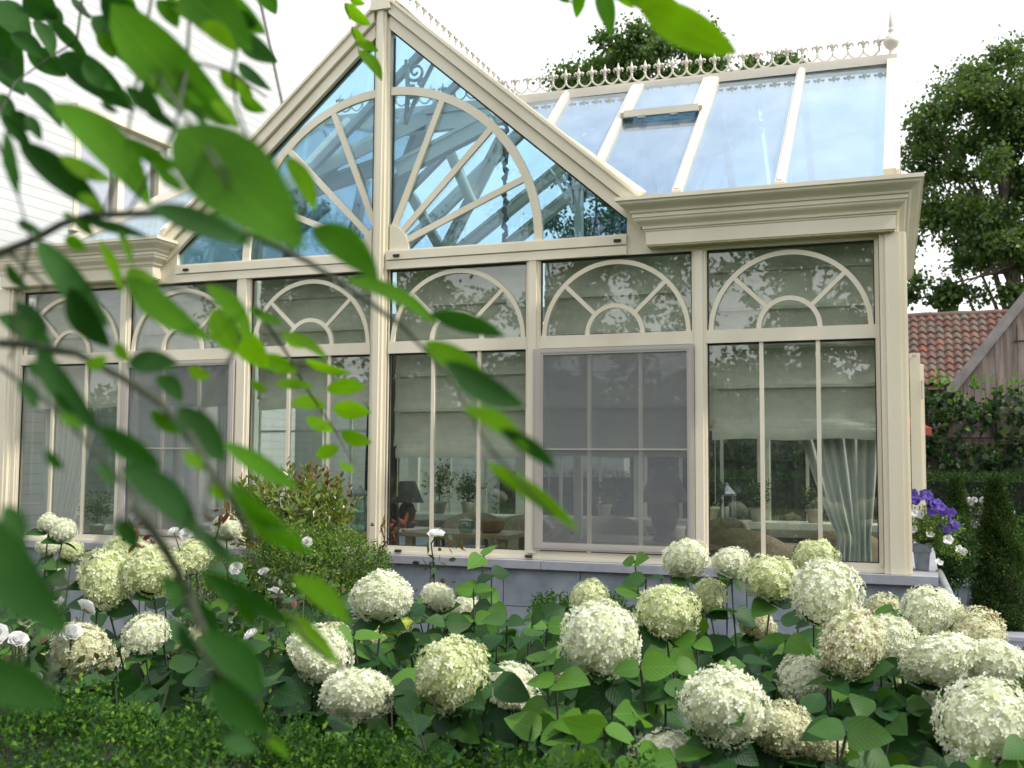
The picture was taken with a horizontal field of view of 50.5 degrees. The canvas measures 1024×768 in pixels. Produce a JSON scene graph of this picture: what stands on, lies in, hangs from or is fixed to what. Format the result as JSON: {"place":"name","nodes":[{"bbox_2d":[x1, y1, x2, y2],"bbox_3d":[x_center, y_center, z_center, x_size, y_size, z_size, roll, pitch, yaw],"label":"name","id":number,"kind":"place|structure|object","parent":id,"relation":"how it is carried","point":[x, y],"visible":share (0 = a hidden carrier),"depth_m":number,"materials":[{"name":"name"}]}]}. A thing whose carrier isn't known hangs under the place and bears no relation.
{"place":"outdoors","nodes":[
{"label":"outdoors","id":0,"kind":"place"},
{"bbox_2d":[0,0,579,758],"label":"acacia branch","id":1,"kind":"object","parent":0,"point":[234,176],"visible":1,"depth_m":0.79,"materials":[{"name":"green plant"}]},
{"bbox_2d":[344,530,366,542],"bbox_3d":[-1.196,1.500,8.397,0.260,0.718,0.240,-1,-4,21],"label":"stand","id":2,"kind":"object","parent":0,"point":[361,532],"visible":0.07,"depth_m":8.29,"materials":[{"name":"green wood"}]},
{"bbox_2d":[349,485,366,494],"bbox_3d":[-1.183,0.961,8.432,0.168,0.360,0.168,-1,-4,21],"label":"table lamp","id":3,"kind":"object","parent":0,"point":[359,490],"visible":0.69,"depth_m":8.39,"materials":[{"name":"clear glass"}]},
{"bbox_2d":[344,0,381,80],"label":"acacia branch","id":4,"kind":"object","parent":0,"point":[354,13],"visible":1,"depth_m":1.83,"materials":[{"name":"green plant"}]},
{"bbox_2d":[458,517,473,520],"bbox_3d":[-0.351,1.074,8.271,0.123,0.120,0.123,-1,-4,21],"label":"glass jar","id":5,"kind":"object","parent":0,"point":[465,519],"visible":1,"depth_m":8.24,"materials":[{"name":"clear glass"}]},
{"bbox_2d":[543,523,571,550],"bbox_3d":[0.170,1.430,8.001,0.546,0.821,0.600,0,-4,-1],"label":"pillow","id":6,"kind":"object","parent":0,"point":[560,533],"visible":0.11,"depth_m":7.86,"materials":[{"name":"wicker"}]},
{"bbox_2d":[265,0,1023,338],"label":"sky","id":7,"kind":"structure","parent":0,"point":[518,37],"materials":[{"name":"white"}]},
{"bbox_2d":[558,0,737,55],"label":"acacia branch","id":8,"kind":"object","parent":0,"point":[683,26],"visible":1,"depth_m":0.84,"materials":[{"name":"green plant"}]},
{"bbox_2d":[928,291,1023,470],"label":"board barn","id":9,"kind":"structure","parent":0,"point":[1008,330],"depth_m":14.82,"materials":[{"name":"grey wood"}]},
{"label":"planting soil","id":10,"kind":"structure","parent":0,"visible":0},
{"bbox_2d":[2,541,69,623],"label":"hydrangea bush","id":11,"kind":"object","parent":10,"relation":"on","point":[46,577],"visible":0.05,"depth_m":5.91,"materials":[{"name":"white plant"}]},
{"bbox_2d":[0,512,114,656],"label":"hydrangea bush","id":12,"kind":"object","parent":10,"relation":"on","point":[58,531],"visible":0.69,"depth_m":5.28,"materials":[{"name":"white plant"}]},
{"bbox_2d":[0,588,131,733],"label":"rose bush","id":13,"kind":"object","parent":10,"relation":"on","point":[19,636],"visible":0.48,"depth_m":3.36,"materials":[{"name":"green plant"}]},
{"bbox_2d":[0,513,425,763],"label":"hydrangea bush","id":14,"kind":"object","parent":10,"relation":"on","point":[113,575],"visible":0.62,"depth_m":3.70,"materials":[{"name":"green plant"}]},
{"bbox_2d":[164,548,265,629],"bbox_3d":[-1.684,1.487,6.166,0.516,1.123,0.730,-1,-4,21],"label":"leaved bush","id":15,"kind":"object","parent":10,"relation":"on","point":[204,585],"visible":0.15,"depth_m":6.07,"materials":[{"name":"green plant"}]},
{"bbox_2d":[168,527,362,661],"bbox_3d":[-0.991,1.252,4.301,0.651,1.330,1.036,2,-5,-26],"label":"rose bush","id":16,"kind":"object","parent":10,"relation":"on","point":[236,621],"visible":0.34,"depth_m":4.25,"materials":[{"name":"green plant"}]},
{"bbox_2d":[128,500,415,663],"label":"rose shoots","id":17,"kind":"object","parent":10,"relation":"on","point":[222,518],"visible":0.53,"depth_m":4.23,"materials":[{"name":"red plant"}]},
{"bbox_2d":[229,456,363,633],"bbox_3d":[-1.455,1.288,7.075,0.929,1.655,0.792,1,-4,-2],"label":"photinia bush","id":18,"kind":"object","parent":10,"relation":"on","point":[339,511],"visible":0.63,"depth_m":7.00,"materials":[{"name":"green plant"}]},
{"bbox_2d":[241,517,393,611],"bbox_3d":[-1.146,1.423,6.371,0.912,1.285,0.837,-1,-4,21],"label":"leaved bush","id":19,"kind":"object","parent":10,"relation":"on","point":[329,549],"visible":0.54,"depth_m":6.23,"materials":[{"name":"green plant"}]},
{"bbox_2d":[0,669,656,767],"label":"box hedge","id":20,"kind":"object","parent":10,"relation":"on","point":[28,744],"visible":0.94,"depth_m":2.48,"materials":[{"name":"green plant"}]},
{"bbox_2d":[412,528,473,627],"bbox_3d":[-0.313,1.304,4.855,0.285,1.310,0.128,1,-4,-3],"label":"tall rose","id":21,"kind":"object","parent":10,"relation":"on","point":[436,533],"visible":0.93,"depth_m":4.89,"materials":[{"name":"green plant"}]},
{"bbox_2d":[281,545,648,710],"bbox_3d":[-0.185,1.345,4.957,1.721,1.249,2.277,1,-4,-15],"label":"hydrangea bush","id":22,"kind":"object","parent":10,"relation":"on","point":[436,598],"visible":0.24,"depth_m":4.63,"materials":[{"name":"white plant"}]},
{"bbox_2d":[231,552,833,767],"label":"hydrangea bush","id":23,"kind":"object","parent":10,"relation":"on","point":[616,698],"visible":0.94,"depth_m":3.03,"materials":[{"name":"white plant"}]},
{"bbox_2d":[526,588,572,632],"bbox_3d":[0.251,1.619,6.189,0.331,0.889,0.395,-1,-4,21],"label":"box ball","id":24,"kind":"object","parent":10,"relation":"on","point":[541,600],"visible":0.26,"depth_m":6.19,"materials":[{"name":"green plant"}]},
{"bbox_2d":[608,590,629,612],"bbox_3d":[0.547,1.603,6.061,0.294,0.905,0.394,-1,-4,21],"label":"box ball","id":25,"kind":"object","parent":10,"relation":"on","point":[614,599],"visible":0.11,"depth_m":6.13,"materials":[{"name":"green plant"}]},
{"bbox_2d":[622,537,1023,737],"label":"hydrangea bush","id":26,"kind":"object","parent":10,"relation":"on","point":[684,557],"visible":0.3,"depth_m":4.25,"materials":[{"name":"white plant"}]},
{"bbox_2d":[645,556,1023,767],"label":"hydrangea bush","id":27,"kind":"object","parent":10,"relation":"on","point":[981,725],"visible":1,"depth_m":2.89,"materials":[{"name":"white plant"}]},
{"bbox_2d":[869,584,1023,755],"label":"hydrangea bush","id":28,"kind":"object","parent":10,"relation":"on","point":[927,611],"visible":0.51,"depth_m":3.62,"materials":[{"name":"white plant"}]},
{"bbox_2d":[935,569,966,680],"bbox_3d":[2.567,1.606,6.329,0.047,0.958,1.016,-1,-4,14],"label":"handrail","id":29,"kind":"object","parent":10,"relation":"on","point":[943,583],"visible":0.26,"depth_m":6.61,"materials":[{"name":"grey metal"}]},
{"label":"ground","id":30,"kind":"structure","parent":0,"visible":0},
{"bbox_2d":[0,0,307,532],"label":"house","id":31,"kind":"structure","parent":30,"relation":"on","point":[44,203],"depth_m":11.43,"materials":[{"name":"white painted wood siding"},{"name":"dark tile"},{"name":"cloth"}]},
{"bbox_2d":[68,102,169,231],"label":"window","id":32,"kind":"structure","parent":31,"relation":"in","point":[121,198],"depth_m":11.60,"materials":[{"name":"beige paint"}]},
{"bbox_2d":[293,355,629,531],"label":"garden wall","id":33,"kind":"structure","parent":30,"relation":"on","point":[303,449],"depth_m":14.68,"materials":[{"name":"white paint"}]},
{"bbox_2d":[0,0,938,659],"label":"conservatory","id":34,"kind":"object","parent":30,"relation":"on","point":[692,164],"visible":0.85,"depth_m":7.96,"materials":[{"name":"wood"}]},
{"bbox_2d":[16,358,118,536],"bbox_3d":[-3.690,0.526,9.037,1.034,1.451,0.056,-1,-4,21],"label":"window","id":35,"kind":"structure","parent":34,"relation":"in","point":[109,361],"depth_m":9.07,"materials":[{"name":"beige paint"}]},
{"bbox_2d":[43,408,97,521],"bbox_3d":[-3.804,0.472,9.338,0.570,2.830,0.080,-1,-4,21],"label":"curtain","id":36,"kind":"object","parent":34,"relation":"hanging from","point":[66,481],"visible":0.26,"depth_m":9.31,"materials":[{"name":"fabric"}]},
{"bbox_2d":[30,289,136,489],"bbox_3d":[-3.645,0.041,9.183,1.074,1.710,0.068,-1,-4,21],"label":"roman blind","id":37,"kind":"object","parent":34,"relation":"attached to","point":[102,389],"visible":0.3,"depth_m":9.20,"materials":[{"name":"fabric"}]},
{"bbox_2d":[77,490,113,533],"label":"pot plant","id":38,"kind":"object","parent":34,"relation":"on","point":[95,527],"visible":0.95,"depth_m":9.96,"materials":[{"name":"green plant"}]},
{"bbox_2d":[83,524,111,531],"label":"window","id":39,"kind":"structure","parent":34,"relation":"in","point":[86,528],"depth_m":10.11,"materials":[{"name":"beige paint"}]},
{"bbox_2d":[132,508,180,529],"bbox_3d":[-3.310,1.568,10.223,0.600,0.821,0.546,0,-4,3],"label":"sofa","id":40,"kind":"object","parent":34,"relation":"on","point":[167,524],"visible":0.06,"depth_m":10.45,"materials":[{"name":"fabric"}]},
{"bbox_2d":[137,372,178,482],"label":"window","id":41,"kind":"structure","parent":34,"relation":"in","point":[175,436],"depth_m":11.34,"materials":[{"name":"beige paint"}]},
{"bbox_2d":[125,354,234,541],"bbox_3d":[-2.640,0.504,8.642,1.035,1.451,0.056,-1,-4,21],"label":"window","id":42,"kind":"structure","parent":34,"relation":"in","point":[205,357],"depth_m":8.64,"materials":[{"name":"beige paint"}]},
{"bbox_2d":[138,282,236,436],"bbox_3d":[-2.594,0.019,8.789,1.075,1.710,0.068,-1,-4,21],"label":"roman blind","id":43,"kind":"object","parent":34,"relation":"attached to","point":[152,333],"visible":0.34,"depth_m":8.86,"materials":[{"name":"fabric"}]},
{"bbox_2d":[184,406,222,522],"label":"window","id":44,"kind":"structure","parent":34,"relation":"in","point":[220,408],"depth_m":12.05,"materials":[{"name":"beige paint"}]},
{"bbox_2d":[176,42,375,265],"bbox_3d":[-1.856,-1.775,8.504,1.849,1.642,0.062,-1,-4,21],"label":"gable window","id":45,"kind":"structure","parent":34,"relation":"in","point":[333,111],"depth_m":8.32,"materials":[{"name":"beige paint"}]},
{"bbox_2d":[258,400,313,518],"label":"back window","id":46,"kind":"structure","parent":34,"relation":"in","point":[261,431],"depth_m":11.90,"materials":[{"name":"beige paint"}]},
{"bbox_2d":[244,350,370,545],"bbox_3d":[-1.545,0.482,8.232,1.060,1.451,0.056,-1,-4,21],"label":"window","id":47,"kind":"structure","parent":34,"relation":"in","point":[353,353],"depth_m":8.27,"materials":[{"name":"beige paint"}]},
{"bbox_2d":[257,274,370,477],"bbox_3d":[-1.500,-0.003,8.379,1.100,1.710,0.068,-1,-4,21],"label":"roman blind","id":48,"kind":"object","parent":34,"relation":"attached to","point":[323,303],"visible":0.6,"depth_m":8.44,"materials":[{"name":"fabric"}]},
{"bbox_2d":[329,314,400,524],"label":"back window","id":49,"kind":"structure","parent":34,"relation":"in","point":[357,521],"depth_m":11.56,"materials":[{"name":"beige paint"}]},
{"bbox_2d":[364,356,399,544],"bbox_3d":[-1.069,0.766,8.993,0.320,2.230,0.080,-1,-4,21],"label":"curtain","id":50,"kind":"object","parent":34,"relation":"hanging from","point":[393,511],"visible":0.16,"depth_m":8.98,"materials":[{"name":"fabric"}]},
{"bbox_2d":[418,458,487,526],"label":"back window","id":51,"kind":"structure","parent":34,"relation":"in","point":[421,523],"depth_m":11.14,"materials":[{"name":"beige paint"}]},
{"bbox_2d":[385,345,525,552],"bbox_3d":[-0.404,0.459,7.804,1.089,1.451,0.056,-1,-4,21],"label":"window","id":52,"kind":"structure","parent":34,"relation":"in","point":[500,348],"depth_m":7.83,"materials":[{"name":"beige paint"}]},
{"bbox_2d":[393,264,525,496],"bbox_3d":[-0.359,-0.026,7.951,1.129,1.710,0.068,-1,-4,21],"label":"roman blind","id":53,"kind":"object","parent":34,"relation":"attached to","point":[455,432],"visible":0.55,"depth_m":8.01,"materials":[{"name":"fabric"}]},
{"bbox_2d":[398,528,523,548],"bbox_3d":[-0.347,1.508,8.430,0.900,0.720,0.600,-1,-4,21],"label":"table","id":54,"kind":"object","parent":34,"relation":"on","point":[502,537],"visible":0.31,"depth_m":8.29,"materials":[{"name":"brown wood"}]},
{"bbox_2d":[391,481,423,527],"bbox_3d":[-0.842,0.968,8.732,0.272,0.374,0.272,-1,-4,21],"label":"table lamp","id":55,"kind":"object","parent":54,"relation":"on","point":[409,494],"visible":0.94,"depth_m":8.67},
{"bbox_2d":[480,517,505,532],"bbox_3d":[-0.159,1.084,8.327,0.231,0.110,0.231,-1,-4,21],"label":"basket","id":56,"kind":"object","parent":54,"relation":"on","point":[491,525],"visible":0.9,"depth_m":8.24,"materials":[{"name":"brown wicker"}]},
{"bbox_2d":[441,512,498,545],"bbox_3d":[-0.322,1.526,9.368,0.600,0.821,0.546,1,-4,-2],"label":"wicker chair","id":57,"kind":"object","parent":34,"relation":"on","point":[453,522],"visible":0.18,"depth_m":9.59,"materials":[{"name":"wicker"}]},
{"bbox_2d":[501,121,509,241],"bbox_3d":[-0.061,-1.462,9.423,0.538,1.712,0.521,-1,-4,21],"label":"chandelier","id":58,"kind":"object","parent":34,"relation":"hanging from","point":[504,178],"visible":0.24,"depth_m":9.43,"materials":[{"name":"brown metal"}]},
{"bbox_2d":[387,32,626,251],"bbox_3d":[-0.038,-1.838,7.824,1.867,1.693,0.062,-1,-4,21],"label":"gable window","id":59,"kind":"structure","parent":34,"relation":"in","point":[399,241],"depth_m":7.95,"materials":[{"name":"beige paint"}]},
{"bbox_2d":[484,515,554,548],"bbox_3d":[0.062,1.495,8.905,0.600,0.821,0.546,0,-4,9],"label":"wicker chair","id":60,"kind":"object","parent":34,"relation":"on","point":[515,522],"visible":0.06,"depth_m":9.14,"materials":[{"name":"wicker"}]},
{"bbox_2d":[210,508,877,531],"bbox_3d":[0.035,1.309,10.599,6.800,0.055,0.410,-1,-4,21],"label":"shelf","id":61,"kind":"object","parent":34,"relation":"attached to","point":[794,525],"visible":0.21,"depth_m":9.92,"materials":[{"name":"beige paint"}]},
{"bbox_2d":[420,457,458,513],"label":"pot plant","id":62,"kind":"object","parent":61,"relation":"on","point":[439,506],"visible":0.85,"depth_m":10.83,"materials":[{"name":"green plant"}]},
{"bbox_2d":[450,470,486,512],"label":"pot plant","id":63,"kind":"object","parent":61,"relation":"on","point":[468,488],"visible":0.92,"depth_m":10.67,"materials":[{"name":"green plant"}]},
{"bbox_2d":[586,476,624,516],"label":"pot plant","id":64,"kind":"object","parent":61,"relation":"on","point":[603,508],"visible":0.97,"depth_m":10.23,"materials":[{"name":"green plant"}]},
{"bbox_2d":[710,475,727,519],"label":"pot plant","id":65,"kind":"object","parent":61,"relation":"on","point":[714,511],"visible":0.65,"depth_m":9.86,"materials":[{"name":"green plant"}]},
{"bbox_2d":[716,482,736,518],"bbox_3d":[1.958,1.069,9.919,0.172,0.341,0.172,-1,-4,21],"label":"lantern","id":66,"kind":"object","parent":61,"relation":"on","point":[729,492],"visible":0.81,"depth_m":9.89,"materials":[{"name":"metal"}]},
{"bbox_2d":[739,476,775,521],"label":"pot plant","id":67,"kind":"object","parent":61,"relation":"on","point":[755,510],"visible":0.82,"depth_m":9.72,"materials":[{"name":"green plant"}]},
{"bbox_2d":[796,485,824,522],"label":"pot plant","id":68,"kind":"object","parent":61,"relation":"on","point":[812,514],"visible":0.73,"depth_m":9.56,"materials":[{"name":"green plant"}]},
{"bbox_2d":[543,307,601,530],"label":"back window","id":69,"kind":"structure","parent":34,"relation":"in","point":[560,458],"depth_m":10.73,"materials":[{"name":"beige paint"}]},
{"bbox_2d":[538,339,692,557],"bbox_3d":[0.701,0.436,7.389,1.080,1.451,0.056,-1,-4,21],"label":"window","id":70,"kind":"structure","parent":34,"relation":"in","point":[676,341],"depth_m":7.40,"materials":[{"name":"beige paint"}]},
{"bbox_2d":[583,515,648,535],"bbox_3d":[0.814,1.495,8.835,0.600,0.821,0.546,0,-4,3],"label":"wicker chair","id":71,"kind":"object","parent":34,"relation":"on","point":[612,525],"visible":0.15,"depth_m":9.07,"materials":[{"name":"wicker"}]},
{"bbox_2d":[544,254,690,494],"bbox_3d":[0.746,-0.049,7.536,1.120,1.710,0.068,-1,-4,21],"label":"roman blind","id":72,"kind":"object","parent":34,"relation":"attached to","point":[615,416],"visible":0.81,"depth_m":7.57,"materials":[{"name":"fabric"}]},
{"bbox_2d":[561,534,722,555],"bbox_3d":[0.978,1.493,7.975,1.250,0.700,0.800,-1,-4,21],"label":"table","id":73,"kind":"object","parent":34,"relation":"on","point":[618,539],"visible":0.11,"depth_m":7.79,"materials":[{"name":"brown wood"}]},
{"bbox_2d":[638,469,686,541],"bbox_3d":[1.080,0.859,7.695,0.368,0.506,0.368,-1,-4,21],"label":"table lamp","id":74,"kind":"object","parent":73,"relation":"on","point":[664,490],"visible":0.88,"depth_m":7.61,"materials":[{"name":"grey"}]},
{"bbox_2d":[673,525,685,541],"bbox_3d":[1.151,1.077,7.834,0.210,0.110,0.210,-1,-4,21],"label":"bowl","id":75,"kind":"object","parent":73,"relation":"on","point":[679,533],"visible":0.38,"depth_m":7.76,"materials":[{"name":"ceramic"}]},
{"bbox_2d":[645,428,757,533],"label":"back window","id":76,"kind":"structure","parent":34,"relation":"in","point":[650,530],"depth_m":10.24,"materials":[{"name":"beige paint"}]},
{"bbox_2d":[684,518,749,536],"bbox_3d":[1.590,1.483,8.598,0.600,0.821,0.546,-3,-5,38],"label":"wicker chair","id":77,"kind":"object","parent":34,"relation":"on","point":[718,524],"visible":0.05,"depth_m":8.81,"materials":[{"name":"wicker"}]},
{"bbox_2d":[710,528,793,558],"bbox_3d":[1.682,1.411,7.591,0.600,0.821,0.546,-2,-5,34],"label":"wicker chair","id":78,"kind":"object","parent":34,"relation":"on","point":[748,540],"visible":0.16,"depth_m":7.37,"materials":[{"name":"wicker"}]},
{"bbox_2d":[785,543,797,549],"bbox_3d":[2.164,1.544,8.145,1.100,0.640,0.800,-1,-4,21],"label":"table","id":79,"kind":"object","parent":34,"relation":"on","point":[791,545],"depth_m":8.40,"materials":[{"name":"brown wood"}]},
{"bbox_2d":[708,243,875,502],"bbox_3d":[1.836,-0.071,7.127,1.110,1.710,0.068,-1,-4,21],"label":"roman blind","id":80,"kind":"object","parent":34,"relation":"attached to","point":[847,392],"visible":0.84,"depth_m":7.16,"materials":[{"name":"fabric"}]},
{"bbox_2d":[706,333,879,565],"bbox_3d":[1.791,0.414,6.980,1.070,1.451,0.056,-1,-4,21],"label":"window","id":81,"kind":"structure","parent":34,"relation":"in","point":[763,340],"depth_m":6.99,"materials":[{"name":"beige paint"}]},
{"bbox_2d":[770,455,877,538],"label":"back window","id":82,"kind":"structure","parent":34,"relation":"in","point":[773,532],"depth_m":9.90,"materials":[{"name":"beige paint"}]},
{"bbox_2d":[793,530,877,561],"bbox_3d":[2.251,1.409,7.516,0.600,0.821,0.546,0,-4,6],"label":"wicker chair","id":83,"kind":"object","parent":34,"relation":"on","point":[830,537],"visible":0.08,"depth_m":7.33,"materials":[{"name":"wicker"}]},
{"bbox_2d":[802,438,876,561],"bbox_3d":[2.127,0.351,7.114,0.540,2.830,0.064,-1,-4,21],"label":"curtain","id":84,"kind":"object","parent":34,"relation":"hanging from","point":[849,469],"visible":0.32,"depth_m":7.06,"materials":[{"name":"fabric"}]},
{"bbox_2d":[909,353,926,527],"bbox_3d":[3.716,0.561,9.897,0.152,1.695,0.096,-1,-4,21],"label":"open door","id":85,"kind":"structure","parent":34,"relation":"in","point":[917,400],"depth_m":9.91,"materials":[{"name":"beige paint"}]},
{"bbox_2d":[911,489,970,570],"bbox_3d":[2.691,0.926,6.926,0.420,0.519,0.366,-1,-4,21],"label":"petunia pot","id":86,"kind":"object","parent":34,"relation":"on","point":[921,549],"visible":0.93,"depth_m":6.86,"materials":[{"name":"metal"}]},
{"bbox_2d":[523,173,626,238],"bbox_3d":[1.710,-0.647,20.911,2.532,7.565,2.691,3,-5,-31],"label":"tree","id":87,"kind":"object","parent":30,"relation":"on","point":[612,222],"visible":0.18,"depth_m":21.01,"materials":[{"name":"green plant"}]},
{"bbox_2d":[531,10,772,212],"bbox_3d":[3.566,-3.121,27.743,6.622,13.516,4.655,-1,-4,21],"label":"tree","id":88,"kind":"object","parent":30,"relation":"on","point":[635,44],"visible":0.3,"depth_m":27.34,"materials":[{"name":"green plant"}]},
{"bbox_2d":[492,462,1023,569],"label":"clipped hedge","id":89,"kind":"object","parent":30,"relation":"on","point":[785,504],"visible":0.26,"depth_m":13.01,"materials":[{"name":"green plant"}]},
{"bbox_2d":[762,46,815,66],"bbox_3d":[7.695,-2.936,30.869,2.185,13.648,2.376,-1,-4,21],"label":"tree","id":90,"kind":"object","parent":30,"relation":"on","point":[780,59],"visible":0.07,"depth_m":30.68,"materials":[{"name":"green plant"}]},
{"bbox_2d":[630,402,1023,480],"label":"board fence","id":91,"kind":"object","parent":30,"relation":"on","point":[953,427],"visible":0.02,"depth_m":14.03,"materials":[{"name":"wood"}]},
{"bbox_2d":[630,369,1023,480],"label":"creeper","id":92,"kind":"object","parent":91,"relation":"attached to","point":[937,400],"visible":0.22,"depth_m":13.78,"materials":[{"name":"green plant"}]},
{"bbox_2d":[910,418,931,436],"bbox_3d":[4.315,1.324,13.351,1.487,2.560,1.487,1,-4,-2],"label":"parasol","id":93,"kind":"object","parent":30,"relation":"on","point":[928,430],"visible":0.07,"depth_m":13.05,"materials":[{"name":"red fabric"}]},
{"bbox_2d":[912,504,984,612],"bbox_3d":[3.546,1.638,9.001,0.697,1.301,0.494,-1,-4,21],"label":"dark shrub","id":94,"kind":"object","parent":30,"relation":"on","point":[954,574],"visible":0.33,"depth_m":8.89,"materials":[{"name":"green plant"}]},
{"bbox_2d":[942,471,976,574],"bbox_3d":[4.444,1.641,10.809,0.415,1.561,0.413,-1,-4,21],"label":"conifer","id":95,"kind":"object","parent":30,"relation":"on","point":[956,496],"visible":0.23,"depth_m":10.80,"materials":[{"name":"green plant"}]},
{"bbox_2d":[900,24,1023,310],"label":"tree","id":96,"kind":"object","parent":30,"relation":"on","point":[981,96],"visible":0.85,"depth_m":23.37,"materials":[{"name":"green plant"}]},
{"bbox_2d":[908,309,1018,402],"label":"tiled outbuilding","id":97,"kind":"structure","parent":30,"relation":"on","point":[950,342],"depth_m":20.16,"materials":[{"name":"red clay roof tiles"},{"name":"weathered wood boards"}]},
{"bbox_2d":[907,216,1023,311],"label":"tree","id":98,"kind":"object","parent":30,"relation":"on","point":[1006,247],"visible":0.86,"depth_m":22.80,"materials":[{"name":"green plant"}]},
{"bbox_2d":[936,487,1014,577],"bbox_3d":[4.801,1.762,11.336,0.850,1.407,0.755,-1,-4,21],"label":"rose bush","id":99,"kind":"object","parent":30,"relation":"on","point":[973,500],"visible":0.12,"depth_m":11.32,"materials":[{"name":"green plant"}]},
{"bbox_2d":[932,578,1023,631],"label":"terrace wall","id":100,"kind":"structure","parent":30,"relation":"on","point":[962,595],"depth_m":10.22,"materials":[{"name":"grey stone"}]},
{"bbox_2d":[970,512,1023,572],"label":"dark shrub","id":101,"kind":"object","parent":30,"relation":"on","point":[1021,533],"visible":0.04,"depth_m":10.55,"materials":[{"name":"green plant"}]},
{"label":"terrace paving","id":102,"kind":"structure","parent":0,"visible":0},
{"bbox_2d":[965,471,1023,631],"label":"conifer","id":103,"kind":"object","parent":102,"relation":"on","point":[999,585],"visible":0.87,"depth_m":9.30,"materials":[{"name":"green plant"}]},
{"bbox_2d":[1003,631,1023,650],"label":"terrace step","id":104,"kind":"object","parent":102,"relation":"on","point":[1016,639],"depth_m":8.87,"materials":[{"name":"grey stone"}]}
]}

